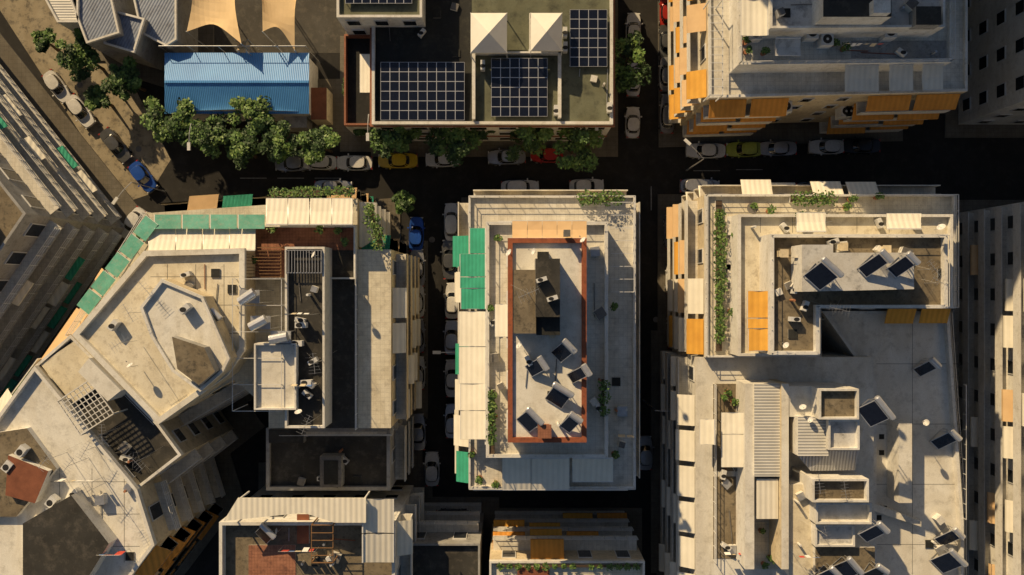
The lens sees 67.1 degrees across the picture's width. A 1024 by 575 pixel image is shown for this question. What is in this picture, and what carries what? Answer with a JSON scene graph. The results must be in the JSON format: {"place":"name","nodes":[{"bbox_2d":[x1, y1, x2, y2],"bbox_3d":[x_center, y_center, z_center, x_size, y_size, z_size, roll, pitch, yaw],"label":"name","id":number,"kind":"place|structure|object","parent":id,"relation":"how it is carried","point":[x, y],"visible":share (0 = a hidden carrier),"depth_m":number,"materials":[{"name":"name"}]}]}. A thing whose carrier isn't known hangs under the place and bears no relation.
{"place":"outdoors","nodes":[
{"label":"outdoors","id":0,"kind":"place"},
{"bbox_2d":[0,0,1023,574],"bbox_3d":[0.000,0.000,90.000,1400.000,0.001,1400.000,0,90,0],"label":"asphalt ground","id":1,"kind":"structure","parent":0,"point":[644,168],"depth_m":90.00,"materials":[{"name":"black asphalt"}]},
{"bbox_2d":[0,64,123,397],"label":"building","id":2,"kind":"structure","parent":1,"relation":"on","point":[61,229],"depth_m":80.90,"materials":[{"name":"beige concrete"}]},
{"bbox_2d":[65,294,84,320],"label":"car","id":3,"kind":"object","parent":1,"relation":"on","point":[70,314],"visible":0.16,"depth_m":89.47,"materials":[{"name":"black paint"}]},
{"bbox_2d":[95,248,118,277],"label":"car","id":4,"kind":"object","parent":1,"relation":"on","point":[111,256],"visible":0.15,"depth_m":89.03,"materials":[{"name":"grey paint"}]},
{"bbox_2d":[0,358,225,574],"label":"building row","id":5,"kind":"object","parent":1,"relation":"on","point":[164,526],"visible":0.67,"depth_m":71.80,"materials":[{"name":"concrete"}]},
{"bbox_2d":[45,0,197,69],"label":"buildings","id":6,"kind":"structure","parent":1,"relation":"on","point":[140,31],"depth_m":83.73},
{"bbox_2d":[100,55,145,101],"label":"tree","id":7,"kind":"object","parent":1,"relation":"on","point":[124,80],"visible":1,"depth_m":84.61,"materials":[{"name":"green plant"}]},
{"bbox_2d":[120,206,146,239],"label":"car","id":8,"kind":"object","parent":1,"relation":"on","point":[132,217],"visible":0.55,"depth_m":88.83,"materials":[{"name":"white paint"}]},
{"bbox_2d":[35,308,237,486],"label":"building row","id":9,"kind":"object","parent":1,"relation":"on","point":[95,392],"visible":0.61,"depth_m":73.00,"materials":[{"name":"concrete"}]},
{"bbox_2d":[112,182,165,204],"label":"street lamp","id":10,"kind":"object","parent":1,"relation":"on","point":[115,200],"visible":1,"depth_m":81.84,"materials":[{"name":"metal"}]},
{"bbox_2d":[139,95,202,142],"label":"tree","id":11,"kind":"object","parent":1,"relation":"on","point":[172,125],"visible":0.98,"depth_m":83.93,"materials":[{"name":"green plant"}]},
{"bbox_2d":[187,124,198,150],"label":"street lamp","id":12,"kind":"object","parent":1,"relation":"on","point":[188,146],"visible":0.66,"depth_m":81.51,"materials":[{"name":"metal"}]},
{"bbox_2d":[177,113,228,158],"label":"tree","id":13,"kind":"object","parent":1,"relation":"on","point":[202,137],"visible":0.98,"depth_m":83.89,"materials":[{"name":"green plant"}]},
{"bbox_2d":[159,46,319,120],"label":"building","id":14,"kind":"structure","parent":1,"relation":"on","point":[208,84],"depth_m":84.44,"materials":[{"name":"blue metal"}]},
{"bbox_2d":[220,127,260,169],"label":"tree","id":15,"kind":"object","parent":1,"relation":"on","point":[241,150],"visible":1,"depth_m":83.75,"materials":[{"name":"green plant"}]},
{"bbox_2d":[186,0,296,55],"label":"shade sails","id":16,"kind":"object","parent":1,"relation":"on","point":[279,14],"visible":0.9,"depth_m":83.62,"materials":[{"name":"fabric"},{"name":"metal"}]},
{"bbox_2d":[65,185,421,435],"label":"building","id":17,"kind":"structure","parent":1,"relation":"on","point":[154,341],"depth_m":71.73,"materials":[{"name":"beige concrete"}]},
{"bbox_2d":[227,95,275,137],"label":"tree","id":18,"kind":"object","parent":1,"relation":"on","point":[262,121],"visible":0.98,"depth_m":84.31,"materials":[{"name":"green plant"}]},
{"bbox_2d":[257,120,299,164],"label":"tree","id":19,"kind":"object","parent":1,"relation":"on","point":[275,137],"visible":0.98,"depth_m":84.27,"materials":[{"name":"green plant"}]},
{"bbox_2d":[275,156,305,171],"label":"car","id":20,"kind":"object","parent":1,"relation":"on","point":[294,163],"visible":0.63,"depth_m":88.76,"materials":[{"name":"silver paint"}]},
{"bbox_2d":[284,88,332,131],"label":"shed annex","id":21,"kind":"object","parent":1,"relation":"on","point":[321,106],"visible":0.88,"depth_m":87.40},
{"bbox_2d":[296,125,340,164],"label":"tree","id":22,"kind":"object","parent":1,"relation":"on","point":[322,138],"visible":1,"depth_m":84.04,"materials":[{"name":"green plant"}]},
{"bbox_2d":[303,155,337,170],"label":"car","id":23,"kind":"object","parent":1,"relation":"on","point":[328,163],"visible":0.74,"depth_m":88.94,"materials":[{"name":"white paint"}]},
{"bbox_2d":[219,485,423,574],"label":"building","id":24,"kind":"structure","parent":1,"relation":"on","point":[260,528],"depth_m":73.00,"materials":[{"name":"concrete"}]},
{"bbox_2d":[314,178,352,189],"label":"car","id":25,"kind":"object","parent":1,"relation":"on","point":[330,183],"visible":0.44,"depth_m":89.19,"materials":[{"name":"silver paint"}]},
{"bbox_2d":[266,416,413,489],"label":"building","id":26,"kind":"structure","parent":1,"relation":"on","point":[380,462],"depth_m":77.50,"materials":[{"name":"grey concrete"}]},
{"bbox_2d":[337,153,372,170],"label":"car","id":27,"kind":"object","parent":1,"relation":"on","point":[354,163],"visible":1,"depth_m":89.15,"materials":[{"name":"white paint"}]},
{"bbox_2d":[366,114,369,140],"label":"street lamp","id":28,"kind":"object","parent":1,"relation":"on","point":[367,136],"visible":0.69,"depth_m":81.40,"materials":[{"name":"metal"}]},
{"bbox_2d":[337,0,424,135],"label":"building","id":29,"kind":"structure","parent":1,"relation":"on","point":[358,19],"depth_m":81.15,"materials":[{"name":"beige concrete"}]},
{"bbox_2d":[0,0,762,322],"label":"road surfaces","id":30,"kind":"object","parent":1,"relation":"on","point":[319,28],"visible":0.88,"depth_m":90.00,"materials":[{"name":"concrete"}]},
{"bbox_2d":[30,27,59,53],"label":"tree","id":31,"kind":"object","parent":30,"relation":"on","point":[43,40],"visible":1,"depth_m":86.59,"materials":[{"name":"green plant"}]},
{"bbox_2d":[41,69,72,104],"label":"car","id":32,"kind":"object","parent":30,"relation":"on","point":[57,86],"visible":1,"depth_m":89.08,"materials":[{"name":"white paint"}]},
{"bbox_2d":[54,28,104,81],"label":"tree","id":33,"kind":"object","parent":30,"relation":"on","point":[79,55],"visible":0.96,"depth_m":84.62,"materials":[{"name":"green plant"}]},
{"bbox_2d":[66,93,97,129],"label":"car","id":34,"kind":"object","parent":30,"relation":"on","point":[83,114],"visible":0.98,"depth_m":89.13,"materials":[{"name":"white paint"}]},
{"bbox_2d":[83,84,113,110],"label":"tree","id":35,"kind":"object","parent":30,"relation":"on","point":[96,96],"visible":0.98,"depth_m":86.42,"materials":[{"name":"green plant"}]},
{"bbox_2d":[98,127,133,164],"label":"car","id":36,"kind":"object","parent":30,"relation":"on","point":[115,145],"visible":1,"depth_m":89.19,"materials":[{"name":"grey paint"}]},
{"bbox_2d":[127,160,159,193],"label":"car","id":37,"kind":"object","parent":30,"relation":"on","point":[140,173],"visible":1,"depth_m":89.11,"materials":[{"name":"blue paint"}]},
{"bbox_2d":[378,153,417,168],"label":"car","id":38,"kind":"object","parent":1,"relation":"on","point":[403,160],"visible":0.87,"depth_m":89.19,"materials":[{"name":"paint"}]},
{"bbox_2d":[390,190,415,213],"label":"tree","id":39,"kind":"object","parent":1,"relation":"on","point":[403,200],"visible":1,"depth_m":86.80,"materials":[{"name":"green plant"}]},
{"bbox_2d":[407,217,424,250],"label":"car","id":40,"kind":"object","parent":1,"relation":"on","point":[416,227],"visible":1,"depth_m":89.07,"materials":[{"name":"blue paint"}]},
{"bbox_2d":[410,249,425,286],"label":"car","id":41,"kind":"object","parent":1,"relation":"on","point":[420,254],"visible":0.49,"depth_m":89.19,"materials":[{"name":"silver paint"}]},
{"bbox_2d":[412,412,426,450],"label":"car","id":42,"kind":"object","parent":1,"relation":"on","point":[420,440],"visible":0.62,"depth_m":89.19,"materials":[{"name":"silver paint"}]},
{"bbox_2d":[420,285,425,317],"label":"car","id":43,"kind":"object","parent":1,"relation":"on","point":[422,301],"visible":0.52,"depth_m":89.19,"materials":[{"name":"white paint"}]},
{"bbox_2d":[420,356,425,389],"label":"car","id":44,"kind":"object","parent":1,"relation":"on","point":[422,369],"visible":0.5,"depth_m":89.19,"materials":[{"name":"white paint"}]},
{"bbox_2d":[420,318,425,352],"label":"car","id":45,"kind":"object","parent":1,"relation":"on","point":[422,345],"visible":0.41,"depth_m":89.20,"materials":[{"name":"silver paint"}]},
{"bbox_2d":[423,451,440,485],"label":"car","id":46,"kind":"object","parent":1,"relation":"on","point":[432,469],"visible":1,"depth_m":89.11,"materials":[{"name":"white paint"}]},
{"bbox_2d":[425,152,459,167],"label":"car","id":47,"kind":"object","parent":1,"relation":"on","point":[433,161],"visible":0.5,"depth_m":89.19,"materials":[{"name":"white paint"}]},
{"bbox_2d":[433,351,454,353],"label":"street lamp","id":48,"kind":"object","parent":1,"relation":"on","point":[437,352],"visible":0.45,"depth_m":81.40,"materials":[{"name":"metal"}]},
{"bbox_2d":[413,503,483,574],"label":"building","id":49,"kind":"structure","parent":1,"relation":"on","point":[449,543],"depth_m":80.25,"materials":[{"name":"grey concrete"}]},
{"bbox_2d":[440,240,457,279],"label":"car","id":50,"kind":"object","parent":1,"relation":"on","point":[449,270],"visible":0.66,"depth_m":89.19,"materials":[{"name":"grey paint"}]},
{"bbox_2d":[443,403,454,437],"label":"car","id":51,"kind":"object","parent":1,"relation":"on","point":[449,418],"visible":0.52,"depth_m":89.06,"materials":[{"name":"blue paint"}]},
{"bbox_2d":[442,203,457,240],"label":"car","id":52,"kind":"object","parent":1,"relation":"on","point":[450,214],"visible":0.77,"depth_m":88.72,"materials":[{"name":"white paint"}]},
{"bbox_2d":[443,320,457,354],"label":"car","id":53,"kind":"object","parent":1,"relation":"on","point":[451,334],"visible":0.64,"depth_m":89.01,"materials":[{"name":"silver paint"}]},
{"bbox_2d":[443,359,457,396],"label":"car","id":54,"kind":"object","parent":1,"relation":"on","point":[451,376],"visible":0.54,"depth_m":89.10,"materials":[{"name":"white paint"}]},
{"bbox_2d":[444,282,457,318],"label":"car","id":55,"kind":"object","parent":1,"relation":"on","point":[451,308],"visible":0.69,"depth_m":89.00,"materials":[{"name":"white paint"}]},
{"bbox_2d":[423,127,482,166],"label":"tree","id":56,"kind":"object","parent":1,"relation":"on","point":[454,137],"visible":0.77,"depth_m":82.63,"materials":[{"name":"green plant"}]},
{"bbox_2d":[436,508,470,510],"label":"car","id":57,"kind":"object","parent":1,"relation":"on","point":[459,509],"visible":0.25,"depth_m":89.32,"materials":[{"name":"grey paint"}]},
{"bbox_2d":[463,129,495,139],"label":"tree","id":58,"kind":"object","parent":1,"relation":"on","point":[483,134],"visible":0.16,"depth_m":82.99,"materials":[{"name":"green plant"}]},
{"bbox_2d":[370,0,614,140],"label":"building","id":59,"kind":"structure","parent":1,"relation":"on","point":[516,64],"depth_m":80.05,"materials":[{"name":"beige concrete"}]},
{"bbox_2d":[46,0,956,574],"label":"roof clutter","id":60,"kind":"object","parent":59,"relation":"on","point":[124,448],"visible":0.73,"depth_m":71.34,"materials":[{"name":"metal"}]},
{"bbox_2d":[487,148,525,165],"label":"car","id":61,"kind":"object","parent":1,"relation":"on","point":[496,157],"visible":0.77,"depth_m":89.19,"materials":[{"name":"silver paint"}]},
{"bbox_2d":[0,0,1023,574],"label":"pavements","id":62,"kind":"structure","parent":1,"relation":"on","point":[246,422],"depth_m":89.84,"materials":[{"name":"grey concrete"}]},
{"bbox_2d":[353,129,368,135],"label":"tree","id":63,"kind":"object","parent":62,"relation":"on","point":[358,132],"visible":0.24,"depth_m":86.00,"materials":[{"name":"green plant"}]},
{"bbox_2d":[368,126,422,158],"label":"tree","id":64,"kind":"object","parent":62,"relation":"on","point":[402,138],"visible":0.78,"depth_m":82.81,"materials":[{"name":"green plant"}]},
{"bbox_2d":[505,126,554,160],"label":"tree","id":65,"kind":"object","parent":62,"relation":"on","point":[529,135],"visible":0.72,"depth_m":82.61,"materials":[{"name":"green plant"}]},
{"bbox_2d":[552,127,603,172],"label":"tree","id":66,"kind":"object","parent":62,"relation":"on","point":[577,138],"visible":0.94,"depth_m":82.97,"materials":[{"name":"green plant"}]},
{"bbox_2d":[501,178,538,189],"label":"car","id":67,"kind":"object","parent":1,"relation":"on","point":[527,184],"visible":0.52,"depth_m":88.61,"materials":[{"name":"white paint"}]},
{"bbox_2d":[453,189,639,490],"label":"building","id":68,"kind":"structure","parent":1,"relation":"on","point":[530,273],"depth_m":70.00,"materials":[{"name":"concrete"}]},
{"bbox_2d":[530,148,562,163],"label":"car","id":69,"kind":"object","parent":1,"relation":"on","point":[549,156],"visible":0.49,"depth_m":88.79,"materials":[{"name":"red paint"}]},
{"bbox_2d":[489,511,644,574],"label":"building","id":70,"kind":"structure","parent":1,"relation":"on","point":[563,542],"depth_m":80.70,"materials":[{"name":"beige concrete"}]},
{"bbox_2d":[569,177,603,189],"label":"car","id":71,"kind":"object","parent":1,"relation":"on","point":[586,184],"visible":0.62,"depth_m":89.01,"materials":[{"name":"white paint"}]},
{"bbox_2d":[625,63,639,97],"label":"car","id":72,"kind":"object","parent":1,"relation":"on","point":[634,92],"visible":0.42,"depth_m":89.20,"materials":[{"name":"silver paint"}]},
{"bbox_2d":[624,107,641,138],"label":"car","id":73,"kind":"object","parent":1,"relation":"on","point":[632,116],"visible":1,"depth_m":89.15,"materials":[{"name":"white paint"}]},
{"bbox_2d":[615,30,651,93],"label":"tree","id":74,"kind":"object","parent":1,"relation":"on","point":[625,78],"visible":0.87,"depth_m":82.92,"materials":[{"name":"green plant"}]},
{"bbox_2d":[625,13,642,41],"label":"car","id":75,"kind":"object","parent":1,"relation":"on","point":[632,21],"visible":0.47,"depth_m":89.19,"materials":[{"name":"white paint"}]},
{"bbox_2d":[640,435,654,469],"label":"car","id":76,"kind":"object","parent":1,"relation":"on","point":[646,456],"visible":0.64,"depth_m":89.01,"materials":[{"name":"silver paint"}]},
{"bbox_2d":[642,399,669,411],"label":"street lamp","id":77,"kind":"object","parent":1,"relation":"on","point":[652,407],"visible":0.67,"depth_m":84.02,"materials":[{"name":"metal"}]},
{"bbox_2d":[658,57,667,91],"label":"car","id":78,"kind":"object","parent":1,"relation":"on","point":[663,75],"visible":0.43,"depth_m":89.11,"materials":[{"name":"silver paint"}]},
{"bbox_2d":[658,25,667,58],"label":"car","id":79,"kind":"object","parent":1,"relation":"on","point":[663,41],"visible":0.56,"depth_m":89.13,"materials":[{"name":"grey paint"}]},
{"bbox_2d":[659,0,667,25],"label":"car","id":80,"kind":"object","parent":1,"relation":"on","point":[663,12],"visible":0.52,"depth_m":88.96,"materials":[{"name":"red paint"}]},
{"bbox_2d":[663,214,666,248],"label":"car","id":81,"kind":"object","parent":1,"relation":"on","point":[665,239],"visible":0.3,"depth_m":89.31,"materials":[{"name":"black paint"}]},
{"bbox_2d":[658,94,673,134],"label":"car","id":82,"kind":"object","parent":1,"relation":"on","point":[665,127],"visible":0.73,"depth_m":89.05,"materials":[{"name":"silver paint"}]},
{"bbox_2d":[665,264,666,294],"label":"car","id":83,"kind":"object","parent":1,"relation":"on","point":[666,278],"visible":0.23,"depth_m":89.31,"materials":[{"name":"white paint"}]},
{"bbox_2d":[683,138,703,170],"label":"street lamp","id":84,"kind":"object","parent":1,"relation":"on","point":[686,141],"visible":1,"depth_m":81.56,"materials":[{"name":"metal"}]},
{"bbox_2d":[679,177,719,193],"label":"car","id":85,"kind":"object","parent":1,"relation":"on","point":[688,185],"visible":0.59,"depth_m":88.38,"materials":[{"name":"silver paint"}]},
{"bbox_2d":[685,141,725,158],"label":"car","id":86,"kind":"object","parent":1,"relation":"on","point":[711,150],"visible":0.92,"depth_m":89.19,"materials":[{"name":"white paint"}]},
{"bbox_2d":[725,140,761,157],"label":"car","id":87,"kind":"object","parent":1,"relation":"on","point":[738,149],"visible":1,"depth_m":89.06,"materials":[{"name":"paint"}]},
{"bbox_2d":[659,348,895,574],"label":"building","id":88,"kind":"structure","parent":1,"relation":"on","point":[783,431],"depth_m":73.53,"materials":[{"name":"concrete"}]},
{"bbox_2d":[760,139,796,156],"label":"car","id":89,"kind":"object","parent":1,"relation":"on","point":[770,148],"visible":1,"depth_m":89.19,"materials":[{"name":"silver paint"}]},
{"bbox_2d":[795,180,820,184],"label":"car","id":90,"kind":"object","parent":1,"relation":"on","point":[803,183],"visible":0.2,"depth_m":89.20,"materials":[{"name":"grey paint"}]},
{"bbox_2d":[666,180,958,356],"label":"building","id":91,"kind":"structure","parent":1,"relation":"on","point":[729,270],"depth_m":72.00,"materials":[{"name":"beige concrete"}]},
{"bbox_2d":[668,0,967,136],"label":"apartment building","id":92,"kind":"structure","parent":1,"relation":"on","point":[742,67],"depth_m":73.98,"materials":[{"name":"concrete"}]},
{"bbox_2d":[807,138,843,154],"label":"car","id":93,"kind":"object","parent":1,"relation":"on","point":[826,147],"visible":1,"depth_m":89.17,"materials":[{"name":"white paint"}]},
{"bbox_2d":[841,136,879,154],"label":"car","id":94,"kind":"object","parent":1,"relation":"on","point":[855,146],"visible":1,"depth_m":89.19,"materials":[{"name":"black paint"}]},
{"bbox_2d":[820,311,967,574],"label":"building","id":95,"kind":"structure","parent":1,"relation":"on","point":[937,474],"depth_m":77.00,"materials":[{"name":"concrete"}]},
{"bbox_2d":[948,202,1023,574],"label":"building","id":96,"kind":"structure","parent":1,"relation":"on","point":[988,324],"depth_m":83.04,"materials":[{"name":"beige concrete"}]},
{"bbox_2d":[958,0,1023,124],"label":"building","id":97,"kind":"structure","parent":1,"relation":"on","point":[993,94],"depth_m":83.59,"materials":[{"name":"concrete"}]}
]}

